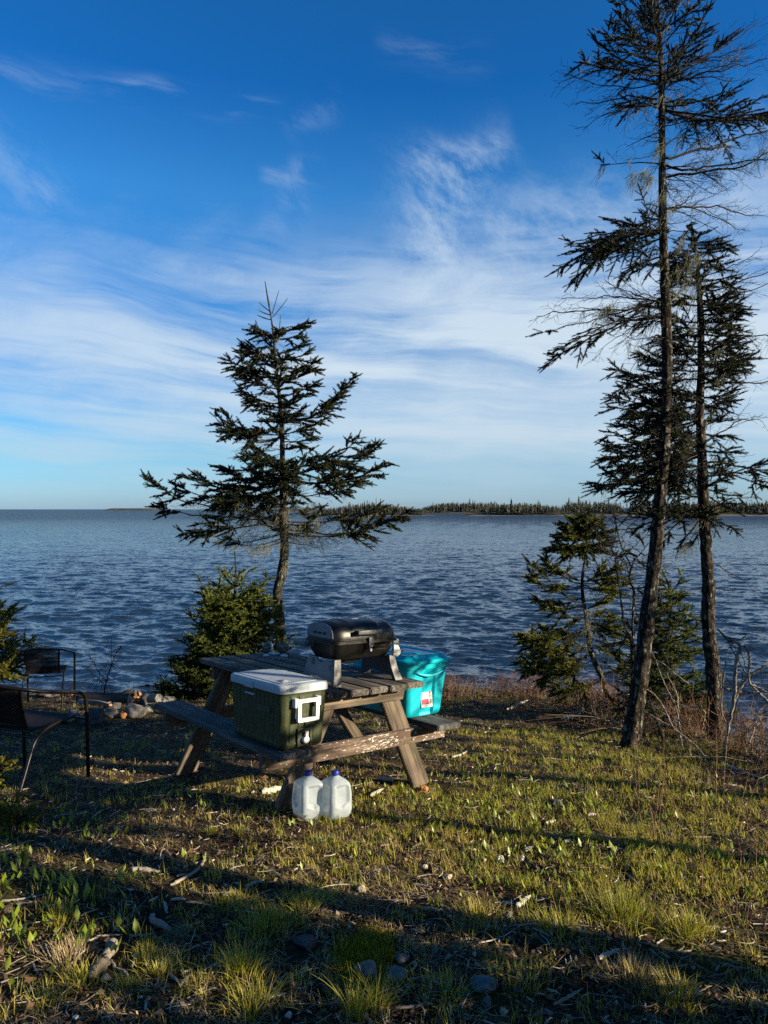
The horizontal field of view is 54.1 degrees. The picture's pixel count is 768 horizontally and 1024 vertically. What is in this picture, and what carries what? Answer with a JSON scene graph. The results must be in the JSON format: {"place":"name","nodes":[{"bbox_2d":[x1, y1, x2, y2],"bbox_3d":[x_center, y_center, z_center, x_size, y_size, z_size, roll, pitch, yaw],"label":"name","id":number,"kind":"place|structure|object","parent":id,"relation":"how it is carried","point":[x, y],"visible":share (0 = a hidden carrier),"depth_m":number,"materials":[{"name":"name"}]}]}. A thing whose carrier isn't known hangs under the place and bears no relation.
{"place":"outdoors","nodes":[
{"label":"outdoors","id":0,"kind":"place"},
{"bbox_2d":[105,508,157,509],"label":"island","id":1,"kind":"structure","parent":0,"point":[132,509],"depth_m":2619.64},
{"bbox_2d":[310,513,429,514],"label":"shore","id":2,"kind":"structure","parent":0,"point":[371,514],"depth_m":435.53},
{"bbox_2d":[0,688,767,1023],"bbox_3d":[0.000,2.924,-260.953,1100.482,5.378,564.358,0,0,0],"label":"ground","id":3,"kind":"structure","parent":0,"point":[294,951],"depth_m":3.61,"materials":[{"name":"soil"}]},
{"bbox_2d":[0,753,20,794],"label":"young spruce","id":4,"kind":"object","parent":3,"relation":"on","point":[4,763],"visible":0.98,"depth_m":4.80,"materials":[{"name":"green plant"}]},
{"bbox_2d":[0,582,45,684],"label":"young spruce","id":5,"kind":"object","parent":3,"relation":"on","point":[9,665],"visible":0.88,"depth_m":8.97,"materials":[{"name":"green plant"}]},
{"bbox_2d":[0,789,54,837],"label":"young spruce","id":6,"kind":"object","parent":3,"relation":"on","point":[9,812],"visible":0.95,"depth_m":4.00,"materials":[{"name":"green plant"}]},
{"bbox_2d":[1,891,57,900],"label":"stick","id":7,"kind":"object","parent":3,"relation":"on","point":[26,897],"visible":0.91,"depth_m":3.21,"materials":[{"name":"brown wood"}]},
{"bbox_2d":[7,974,79,1017],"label":"grass tuft","id":8,"kind":"object","parent":3,"relation":"on","point":[46,997],"visible":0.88,"depth_m":2.56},
{"bbox_2d":[0,684,89,800],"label":"patio chair","id":9,"kind":"object","parent":3,"relation":"on","point":[15,715],"visible":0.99,"depth_m":4.78,"materials":[{"name":"metal"}]},
{"bbox_2d":[19,648,75,708],"bbox_3d":[-4.012,1.940,8.938,0.568,0.761,0.647,0,0,-13],"label":"patio chair","id":10,"kind":"object","parent":3,"relation":"on","point":[52,664],"visible":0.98,"depth_m":8.76,"materials":[{"name":"metal"}]},
{"bbox_2d":[3,920,113,980],"bbox_3d":[-1.157,1.637,2.802,0.400,0.084,0.377,0,0,0],"label":"grass tuft","id":11,"kind":"object","parent":3,"relation":"on","point":[69,946],"visible":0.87,"depth_m":2.81,"materials":[{"name":"plant"}]},
{"bbox_2d":[28,897,94,931],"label":"grass tuft","id":12,"kind":"object","parent":3,"relation":"on","point":[58,916],"visible":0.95,"depth_m":3.05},
{"bbox_2d":[32,953,107,1000],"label":"grass tuft","id":13,"kind":"object","parent":3,"relation":"on","point":[81,973],"visible":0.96,"depth_m":2.66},
{"bbox_2d":[67,709,80,721],"bbox_3d":[-3.204,2.104,7.753,0.122,0.159,0.103,0,0,37],"label":"stone","id":14,"kind":"object","parent":3,"relation":"on","point":[74,711],"visible":0.64,"depth_m":7.73,"materials":[{"name":"stone"}]},
{"bbox_2d":[79,708,103,724],"bbox_3d":[-2.993,2.115,7.717,0.250,0.210,0.206,0,0,0],"label":"stone","id":15,"kind":"object","parent":3,"relation":"on","point":[96,715],"visible":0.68,"depth_m":7.64,"materials":[{"name":"stone"}]},
{"bbox_2d":[77,699,111,705],"bbox_3d":[-3.148,2.078,8.191,0.500,0.062,0.075,-2,-1,31],"label":"log","id":16,"kind":"object","parent":3,"relation":"on","point":[80,701],"visible":0.88,"depth_m":8.18,"materials":[{"name":"grey wood"}]},
{"bbox_2d":[89,956,110,977],"bbox_3d":[-1.026,1.645,2.712,0.052,0.048,0.124,0,0,0],"label":"driftwood","id":17,"kind":"object","parent":3,"relation":"on","point":[104,962],"visible":0.93,"depth_m":2.70,"materials":[{"name":"grey wood"}]},
{"bbox_2d":[77,635,124,691],"bbox_3d":[-3.792,2.057,10.047,0.683,0.856,0.449,0,0,0],"label":"bare sapling","id":18,"kind":"object","parent":3,"relation":"on","point":[111,665],"visible":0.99,"depth_m":10.07,"materials":[{"name":"plant"}]},
{"bbox_2d":[76,692,131,702],"bbox_3d":[-3.141,2.078,8.428,0.699,0.121,0.119,-2,0,19],"label":"log","id":19,"kind":"object","parent":3,"relation":"on","point":[112,697],"visible":0.76,"depth_m":8.38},
{"bbox_2d":[86,934,121,942],"bbox_3d":[-1.099,1.660,2.944,0.136,0.010,0.028,0,0,-27],"label":"stick","id":20,"kind":"object","parent":3,"relation":"on","point":[93,938],"visible":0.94,"depth_m":2.95,"materials":[{"name":"brown wood"}]},
{"bbox_2d":[101,973,111,981],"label":"stone","id":21,"kind":"object","parent":3,"relation":"on","point":[106,979],"visible":0.9,"depth_m":2.65,"materials":[{"name":"stone"}]},
{"bbox_2d":[101,938,117,958],"bbox_3d":[-1.029,1.646,2.826,0.057,0.048,0.126,0,0,0],"label":"driftwood","id":22,"kind":"object","parent":3,"relation":"on","point":[107,950],"visible":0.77,"depth_m":2.82,"materials":[{"name":"brown wood"}]},
{"bbox_2d":[104,707,118,717],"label":"stone","id":23,"kind":"object","parent":3,"relation":"on","point":[110,712],"visible":0.89,"depth_m":7.93,"materials":[{"name":"stone"}]},
{"bbox_2d":[110,959,131,982],"bbox_3d":[-0.949,1.661,2.721,0.193,0.017,0.021,0,0,44],"label":"stick","id":24,"kind":"object","parent":3,"relation":"on","point":[113,964],"visible":0.71,"depth_m":2.73,"materials":[{"name":"grey wood"}]},
{"bbox_2d":[101,961,149,998],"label":"grass tuft","id":25,"kind":"object","parent":3,"relation":"on","point":[128,981],"visible":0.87,"depth_m":2.63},
{"bbox_2d":[123,689,137,695],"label":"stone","id":26,"kind":"object","parent":3,"relation":"on","point":[131,692],"visible":0.79,"depth_m":8.73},
{"bbox_2d":[124,703,145,717],"bbox_3d":[-2.627,2.112,7.987,0.224,0.157,0.206,0,0,0],"label":"stone","id":27,"kind":"object","parent":3,"relation":"on","point":[133,710],"visible":1,"depth_m":7.92,"materials":[{"name":"stone"}]},
{"bbox_2d":[138,693,151,704],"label":"stone","id":28,"kind":"object","parent":3,"relation":"on","point":[143,698],"visible":0.55,"depth_m":8.99,"materials":[{"name":"stone"}]},
{"bbox_2d":[130,867,159,872],"bbox_3d":[-1.094,1.640,3.452,0.142,0.026,0.024,0,0,2],"label":"stick","id":29,"kind":"object","parent":3,"relation":"on","point":[145,869],"visible":0.92,"depth_m":3.44,"materials":[{"name":"brown wood"}]},
{"bbox_2d":[144,704,156,713],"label":"stone","id":30,"kind":"object","parent":3,"relation":"on","point":[149,708],"visible":0.59,"depth_m":8.15,"materials":[{"name":"stone"}]},
{"bbox_2d":[146,693,163,702],"bbox_3d":[-2.515,2.041,8.254,0.116,0.101,0.382,0,-14,-30],"label":"log","id":31,"kind":"object","parent":30,"relation":"on","point":[154,697],"visible":1,"depth_m":8.14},
{"bbox_2d":[120,932,182,968],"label":"grass tuft","id":32,"kind":"object","parent":3,"relation":"on","point":[147,953],"visible":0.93,"depth_m":2.82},
{"bbox_2d":[128,953,185,986],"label":"grass tuft","id":33,"kind":"object","parent":3,"relation":"on","point":[158,973],"visible":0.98,"depth_m":2.71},
{"bbox_2d":[149,913,170,930],"bbox_3d":[-0.902,1.655,3.024,0.155,0.035,0.040,0,0,41],"label":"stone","id":34,"kind":"object","parent":3,"relation":"on","point":[153,920],"visible":0.98,"depth_m":3.02,"materials":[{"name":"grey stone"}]},
{"bbox_2d":[143,922,195,972],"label":"grass tuft","id":35,"kind":"object","parent":3,"relation":"on","point":[177,931],"visible":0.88,"depth_m":2.87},
{"bbox_2d":[139,630,210,699],"bbox_3d":[-2.475,2.049,9.737,1.008,1.094,1.147,0,0,39],"label":"young spruce","id":36,"kind":"object","parent":3,"relation":"on","point":[164,687],"visible":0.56,"depth_m":9.55,"materials":[{"name":"green plant"}]},
{"bbox_2d":[170,852,205,885],"bbox_3d":[-0.888,1.666,3.522,0.060,0.054,0.418,0,0,8],"label":"stick","id":37,"kind":"object","parent":3,"relation":"on","point":[175,882],"visible":0.91,"depth_m":3.43,"materials":[{"name":"brown wood"}]},
{"bbox_2d":[174,959,226,994],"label":"grass tuft","id":38,"kind":"object","parent":3,"relation":"on","point":[195,977],"visible":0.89,"depth_m":2.65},
{"bbox_2d":[198,823,221,834],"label":"grass tuft","id":39,"kind":"object","parent":3,"relation":"on","point":[210,828],"visible":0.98,"depth_m":3.98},
{"bbox_2d":[184,881,264,919],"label":"grass tuft","id":40,"kind":"object","parent":3,"relation":"on","point":[228,898],"visible":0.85,"depth_m":3.21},
{"bbox_2d":[164,552,296,699],"bbox_3d":[-2.005,1.585,9.871,1.671,2.137,1.648,0,0,25],"label":"young spruce","id":41,"kind":"object","parent":3,"relation":"on","point":[225,621],"visible":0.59,"depth_m":9.65,"materials":[{"name":"green plant"}]},
{"bbox_2d":[178,922,291,992],"bbox_3d":[-0.509,1.610,2.737,0.442,0.119,0.446,0,0,0],"label":"grass tuft","id":42,"kind":"object","parent":3,"relation":"on","point":[243,957],"visible":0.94,"depth_m":2.71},
{"bbox_2d":[232,824,250,837],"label":"grass tuft","id":43,"kind":"object","parent":3,"relation":"on","point":[239,832],"visible":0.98,"depth_m":3.97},
{"bbox_2d":[204,970,298,1022],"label":"grass tuft","id":44,"kind":"object","parent":3,"relation":"on","point":[249,1001],"visible":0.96,"depth_m":2.52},
{"bbox_2d":[261,785,280,793],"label":"stick","id":45,"kind":"object","parent":3,"relation":"on","point":[265,790],"visible":0.83,"depth_m":4.77,"materials":[{"name":"brown wood"}]},
{"bbox_2d":[223,889,336,954],"bbox_3d":[-0.444,1.626,3.009,0.539,0.116,0.419,0,0,35],"label":"grass tuft","id":46,"kind":"object","parent":3,"relation":"on","point":[267,920],"visible":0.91,"depth_m":3.02,"materials":[{"name":"plant"}]},
{"bbox_2d":[140,281,421,642],"bbox_3d":[-1.468,-0.284,10.291,3.976,5.737,2.138,0,0,0],"label":"spruce tree","id":47,"kind":"object","parent":3,"relation":"on","point":[232,499],"visible":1,"depth_m":10.17,"materials":[{"name":"green plant"}]},
{"bbox_2d":[267,837,335,857],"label":"grass tuft","id":48,"kind":"object","parent":3,"relation":"on","point":[313,845],"visible":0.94,"depth_m":3.77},
{"bbox_2d":[251,880,354,918],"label":"grass tuft","id":49,"kind":"object","parent":3,"relation":"on","point":[302,901],"visible":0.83,"depth_m":3.22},
{"bbox_2d":[292,934,317,950],"bbox_3d":[-0.305,1.651,2.888,0.078,0.037,0.077,0,0,36],"label":"stone","id":50,"kind":"object","parent":3,"relation":"on","point":[308,942],"visible":0.98,"depth_m":2.87,"materials":[{"name":"stone"}]},
{"bbox_2d":[154,652,460,809],"bbox_3d":[-0.575,1.506,5.217,1.420,0.834,1.742,3,-4,-39],"label":"picnic table","id":51,"kind":"object","parent":3,"relation":"on","point":[357,688],"visible":0.64,"depth_m":4.93,"materials":[{"name":"wood"}]},
{"bbox_2d":[262,641,274,652],"bbox_3d":[-0.915,1.074,5.975,0.102,0.108,0.069,0,0,0],"label":"crab shell","id":52,"kind":"object","parent":51,"relation":"on","point":[267,647],"visible":1,"depth_m":5.96},
{"bbox_2d":[231,668,327,749],"bbox_3d":[-0.627,1.161,4.467,0.350,0.372,0.618,3,-4,-41],"label":"cooler","id":53,"kind":"object","parent":51,"relation":"on","point":[278,709],"visible":1,"depth_m":4.30,"materials":[{"name":"green plastic"}]},
{"bbox_2d":[276,642,288,652],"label":"stone","id":54,"kind":"object","parent":51,"relation":"on","point":[282,647],"visible":1,"depth_m":5.99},
{"bbox_2d":[293,617,402,687],"bbox_3d":[-0.204,0.887,4.801,0.661,0.417,0.394,3,-4,-39],"label":"gas grill","id":55,"kind":"object","parent":51,"relation":"on","point":[339,641],"visible":0.98,"depth_m":4.69,"materials":[{"name":"black metal"}]},
{"bbox_2d":[353,644,451,717],"bbox_3d":[0.102,1.196,5.384,0.451,0.421,0.694,4,-4,-41],"label":"storage tote","id":56,"kind":"object","parent":51,"relation":"on","point":[427,667],"visible":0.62,"depth_m":5.17,"materials":[{"name":"teal plastic"}]},
{"bbox_2d":[292,770,324,820],"bbox_3d":[-0.426,1.592,4.245,0.160,0.267,0.160,0,0,-33],"label":"water jug","id":57,"kind":"object","parent":3,"relation":"on","point":[308,798],"visible":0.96,"depth_m":4.20,"materials":[{"name":"plastic"}]},
{"bbox_2d":[321,769,351,820],"bbox_3d":[-0.276,1.597,4.265,0.160,0.267,0.160,0,0,-38],"label":"water jug","id":58,"kind":"object","parent":3,"relation":"on","point":[337,794],"visible":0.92,"depth_m":4.21,"materials":[{"name":"plastic"}]},
{"bbox_2d":[275,964,405,1023],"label":"grass tuft","id":59,"kind":"object","parent":3,"relation":"on","point":[359,1007],"visible":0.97,"depth_m":2.44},
{"bbox_2d":[314,929,379,1004],"bbox_3d":[-0.134,1.636,2.731,0.239,0.069,0.457,0,0,0],"label":"moss patch","id":60,"kind":"object","parent":3,"relation":"on","point":[342,961],"visible":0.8,"depth_m":2.72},
{"bbox_2d":[315,921,405,991],"bbox_3d":[-0.075,1.644,2.844,0.340,0.068,0.464,0,0,31],"label":"grass tuft","id":61,"kind":"object","parent":3,"relation":"on","point":[359,935],"visible":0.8,"depth_m":2.87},
{"bbox_2d":[335,883,393,921],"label":"grass tuft","id":62,"kind":"object","parent":3,"relation":"on","point":[363,906],"visible":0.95,"depth_m":3.20,"materials":[{"name":"plant"}]},
{"bbox_2d":[353,959,377,979],"bbox_3d":[-0.068,1.639,2.692,0.094,0.069,0.076,0,0,0],"label":"stone","id":63,"kind":"object","parent":3,"relation":"on","point":[370,964],"visible":0.82,"depth_m":2.67,"materials":[{"name":"stone"}]},
{"bbox_2d":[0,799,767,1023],"bbox_3d":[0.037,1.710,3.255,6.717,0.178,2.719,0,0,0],"label":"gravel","id":64,"kind":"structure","parent":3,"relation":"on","point":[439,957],"depth_m":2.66,"materials":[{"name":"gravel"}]},
{"bbox_2d":[367,939,400,981],"bbox_3d":[-0.003,1.638,2.775,0.137,0.058,0.283,0,0,0],"label":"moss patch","id":65,"kind":"object","parent":3,"relation":"on","point":[388,954],"visible":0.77,"depth_m":2.78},
{"bbox_2d":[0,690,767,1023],"bbox_3d":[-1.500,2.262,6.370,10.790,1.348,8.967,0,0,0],"label":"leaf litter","id":66,"kind":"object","parent":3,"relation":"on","point":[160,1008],"visible":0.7,"depth_m":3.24,"materials":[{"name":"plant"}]},
{"bbox_2d":[0,708,767,984],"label":"broad leaf plants","id":67,"kind":"object","parent":3,"relation":"on","point":[19,930],"visible":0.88,"depth_m":3.74,"materials":[{"name":"plant"}]},
{"bbox_2d":[0,692,767,1023],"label":"twig litter","id":68,"kind":"object","parent":3,"relation":"on","point":[388,894],"visible":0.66,"depth_m":3.24,"materials":[{"name":"brown wood"}]},
{"bbox_2d":[339,951,440,1023],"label":"grass tuft","id":69,"kind":"object","parent":3,"relation":"on","point":[371,1001],"visible":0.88,"depth_m":2.50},
{"bbox_2d":[21,666,767,935],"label":"dry brush","id":70,"kind":"object","parent":3,"relation":"on","point":[591,712],"visible":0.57,"depth_m":7.45,"materials":[{"name":"plant"}]},
{"bbox_2d":[385,965,407,980],"bbox_3d":[0.042,1.641,2.673,0.082,0.040,0.066,0,0,14],"label":"stone","id":71,"kind":"object","parent":3,"relation":"on","point":[396,968],"visible":0.8,"depth_m":2.67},
{"bbox_2d":[394,953,408,962],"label":"stone","id":72,"kind":"object","parent":3,"relation":"on","point":[401,958],"visible":1,"depth_m":2.78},
{"bbox_2d":[395,1003,429,1008],"bbox_3d":[0.099,1.641,2.500,0.124,0.012,0.013,0,0,-10],"label":"stick","id":73,"kind":"object","parent":3,"relation":"on","point":[410,1006],"visible":1,"depth_m":2.49,"materials":[{"name":"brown wood"}]},
{"bbox_2d":[422,907,443,911],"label":"stick","id":74,"kind":"object","parent":3,"relation":"on","point":[431,908],"visible":0.87,"depth_m":3.17,"materials":[{"name":"grey wood"}]},
{"bbox_2d":[390,956,486,1013],"bbox_3d":[0.191,1.624,2.592,0.359,0.077,0.339,0,0,0],"label":"grass tuft","id":75,"kind":"object","parent":3,"relation":"on","point":[445,980],"visible":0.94,"depth_m":2.58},
{"bbox_2d":[425,891,514,937],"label":"grass tuft","id":76,"kind":"object","parent":3,"relation":"on","point":[478,911],"visible":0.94,"depth_m":3.12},
{"bbox_2d":[470,975,497,992],"bbox_3d":[0.348,1.643,2.614,0.101,0.060,0.080,0,0,0],"label":"stone","id":77,"kind":"object","parent":3,"relation":"on","point":[484,981],"visible":0.98,"depth_m":2.60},
{"bbox_2d":[483,996,490,1007],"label":"stone","id":78,"kind":"object","parent":3,"relation":"on","point":[487,1002],"visible":0.98,"depth_m":2.52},
{"bbox_2d":[465,854,515,891],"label":"grass tuft","id":79,"kind":"object","parent":3,"relation":"on","point":[490,869],"visible":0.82,"depth_m":3.54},
{"bbox_2d":[515,895,530,907],"bbox_3d":[0.602,1.676,3.243,0.025,0.025,0.124,0,0,40],"label":"stick","id":80,"kind":"object","parent":3,"relation":"on","point":[519,903],"visible":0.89,"depth_m":3.22,"materials":[{"name":"brown wood"}]},
{"bbox_2d":[506,869,548,893],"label":"grass tuft","id":81,"kind":"object","parent":3,"relation":"on","point":[529,881],"visible":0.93,"depth_m":3.41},
{"bbox_2d":[476,931,589,1018],"bbox_3d":[0.493,1.631,2.657,0.458,0.079,0.446,0,0,26],"label":"grass tuft","id":82,"kind":"object","parent":3,"relation":"on","point":[521,971],"visible":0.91,"depth_m":2.67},
{"bbox_2d":[548,798,562,806],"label":"stone","id":83,"kind":"object","parent":3,"relation":"on","point":[555,803],"visible":0.73,"depth_m":4.54,"materials":[{"name":"stone"}]},
{"bbox_2d":[513,898,608,950],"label":"grass tuft","id":84,"kind":"object","parent":3,"relation":"on","point":[554,918],"visible":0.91,"depth_m":3.01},
{"bbox_2d":[553,988,583,1004],"bbox_3d":[0.634,1.658,2.577,0.158,0.018,0.014,0,0,-38],"label":"stick","id":85,"kind":"object","parent":3,"relation":"on","point":[566,999],"visible":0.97,"depth_m":2.57,"materials":[{"name":"grey wood"}]},
{"bbox_2d":[509,505,635,709],"bbox_3d":[2.181,1.143,8.663,1.498,2.467,1.121,0,0,0],"label":"spruce tree","id":86,"kind":"object","parent":3,"relation":"on","point":[559,663],"visible":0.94,"depth_m":8.51,"materials":[{"name":"green plant"}]},
{"bbox_2d":[598,948,618,959],"bbox_3d":[0.835,1.645,2.804,0.116,0.024,0.022,0,0,-37],"label":"stick","id":87,"kind":"object","parent":3,"relation":"on","point":[610,953],"visible":0.89,"depth_m":2.79,"materials":[{"name":"grey wood"}]},
{"bbox_2d":[577,498,679,718],"bbox_3d":[2.381,0.956,7.366,0.973,2.399,0.739,0,0,20],"label":"bare tree","id":88,"kind":"object","parent":3,"relation":"on","point":[632,628],"visible":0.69,"depth_m":7.40,"materials":[{"name":"twig bark"},{"name":"pale spruce bark"}]},
{"bbox_2d":[556,863,718,942],"bbox_3d":[1.059,1.618,3.152,0.721,0.140,0.609,0,0,9],"label":"grass tuft","id":89,"kind":"object","parent":3,"relation":"on","point":[621,906],"visible":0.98,"depth_m":3.12,"materials":[{"name":"plant"}]},
{"bbox_2d":[618,691,665,741],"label":"dead branch","id":90,"kind":"object","parent":3,"relation":"on","point":[659,729],"visible":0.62,"depth_m":6.71,"materials":[{"name":"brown wood"}]},
{"bbox_2d":[587,936,697,1009],"bbox_3d":[0.890,1.634,2.688,0.388,0.103,0.405,0,0,0],"label":"grass tuft","id":91,"kind":"object","parent":3,"relation":"on","point":[632,964],"visible":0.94,"depth_m":2.68,"materials":[{"name":"plant"}]},
{"bbox_2d":[525,0,767,748],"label":"spruce tree","id":92,"kind":"object","parent":3,"relation":"on","point":[602,247],"visible":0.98,"depth_m":6.43,"materials":[{"name":"green plant"}]},
{"bbox_2d":[651,652,688,683],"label":"dead branch","id":93,"kind":"object","parent":92,"relation":"attached to","point":[672,670],"visible":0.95,"depth_m":6.37,"materials":[{"name":"wood"}]},
{"bbox_2d":[627,669,682,744],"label":"dead branch","id":94,"kind":"object","parent":3,"relation":"on","point":[670,722],"visible":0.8,"depth_m":6.40,"materials":[{"name":"wood"}]},
{"bbox_2d":[627,709,706,756],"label":"dead branch","id":95,"kind":"object","parent":3,"relation":"on","point":[695,745],"visible":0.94,"depth_m":6.01,"materials":[{"name":"wood"}]},
{"bbox_2d":[652,652,684,744],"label":"dead branch","id":96,"kind":"object","parent":3,"relation":"on","point":[667,691],"visible":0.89,"depth_m":6.59,"materials":[{"name":"wood"}]},
{"bbox_2d":[613,952,727,1023],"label":"grass tuft","id":97,"kind":"object","parent":3,"relation":"on","point":[680,986],"visible":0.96,"depth_m":2.61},
{"bbox_2d":[579,221,767,740],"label":"spruce tree","id":98,"kind":"object","parent":3,"relation":"on","point":[689,440],"visible":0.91,"depth_m":6.67,"materials":[{"name":"green plant"}]},
{"bbox_2d":[605,566,742,731],"bbox_3d":[2.904,1.422,7.545,1.267,1.749,1.197,0,0,0],"label":"young spruce","id":99,"kind":"object","parent":3,"relation":"on","point":[666,645],"visible":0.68,"depth_m":7.51,"materials":[{"name":"green plant"}]},
{"bbox_2d":[667,949,694,952],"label":"stick","id":100,"kind":"object","parent":3,"relation":"on","point":[680,951],"visible":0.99,"depth_m":2.86,"materials":[{"name":"grey wood"}]},
{"bbox_2d":[631,901,747,948],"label":"grass tuft","id":101,"kind":"object","parent":3,"relation":"on","point":[687,925],"visible":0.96,"depth_m":2.98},
{"bbox_2d":[667,673,714,712],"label":"dead branch","id":102,"kind":"object","parent":3,"relation":"on","point":[678,706],"visible":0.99,"depth_m":6.65,"materials":[{"name":"wood"}]},
{"bbox_2d":[704,626,767,761],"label":"dead shrub","id":103,"kind":"object","parent":3,"relation":"on","point":[736,694],"visible":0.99,"depth_m":5.75,"materials":[{"name":"wood"}]},
{"bbox_2d":[722,762,767,780],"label":"stick","id":104,"kind":"object","parent":3,"relation":"on","point":[733,767],"visible":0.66,"depth_m":5.39,"materials":[{"name":"grey wood"}]},
{"bbox_2d":[732,711,767,742],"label":"dead branch","id":105,"kind":"object","parent":3,"relation":"on","point":[753,731],"visible":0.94,"depth_m":5.70,"materials":[{"name":"wood"}]},
{"bbox_2d":[0,509,767,750],"bbox_3d":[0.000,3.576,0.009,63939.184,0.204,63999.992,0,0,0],"label":"water","id":106,"kind":"structure","parent":0,"point":[456,589],"depth_m":35.26,"materials":[{"name":"blue liquid"}]},
{"bbox_2d":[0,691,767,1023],"bbox_3d":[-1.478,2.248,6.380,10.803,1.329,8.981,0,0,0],"label":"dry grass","id":107,"kind":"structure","parent":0,"point":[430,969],"depth_m":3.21,"materials":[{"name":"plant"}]},
{"bbox_2d":[0,0,767,508],"label":"sky","id":108,"kind":"structure","parent":0,"point":[408,175],"materials":[{"name":"blue"}]},
{"bbox_2d":[417,511,480,513],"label":"shore","id":109,"kind":"structure","parent":0,"point":[450,512],"depth_m":621.27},
{"bbox_2d":[464,512,767,515],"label":"shore","id":110,"kind":"structure","parent":0,"point":[571,513],"depth_m":417.31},
{"bbox_2d":[252,496,767,513],"bbox_3d":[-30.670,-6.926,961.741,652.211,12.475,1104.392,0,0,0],"label":"wood","id":111,"kind":"object","parent":110,"relation":"on","point":[469,507],"visible":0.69,"depth_m":425.88,"materials":[{"name":"plant"}]},
{"bbox_2d":[482,515,767,515],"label":"beach","id":112,"kind":"structure","parent":0,"point":[603,515],"depth_m":404.64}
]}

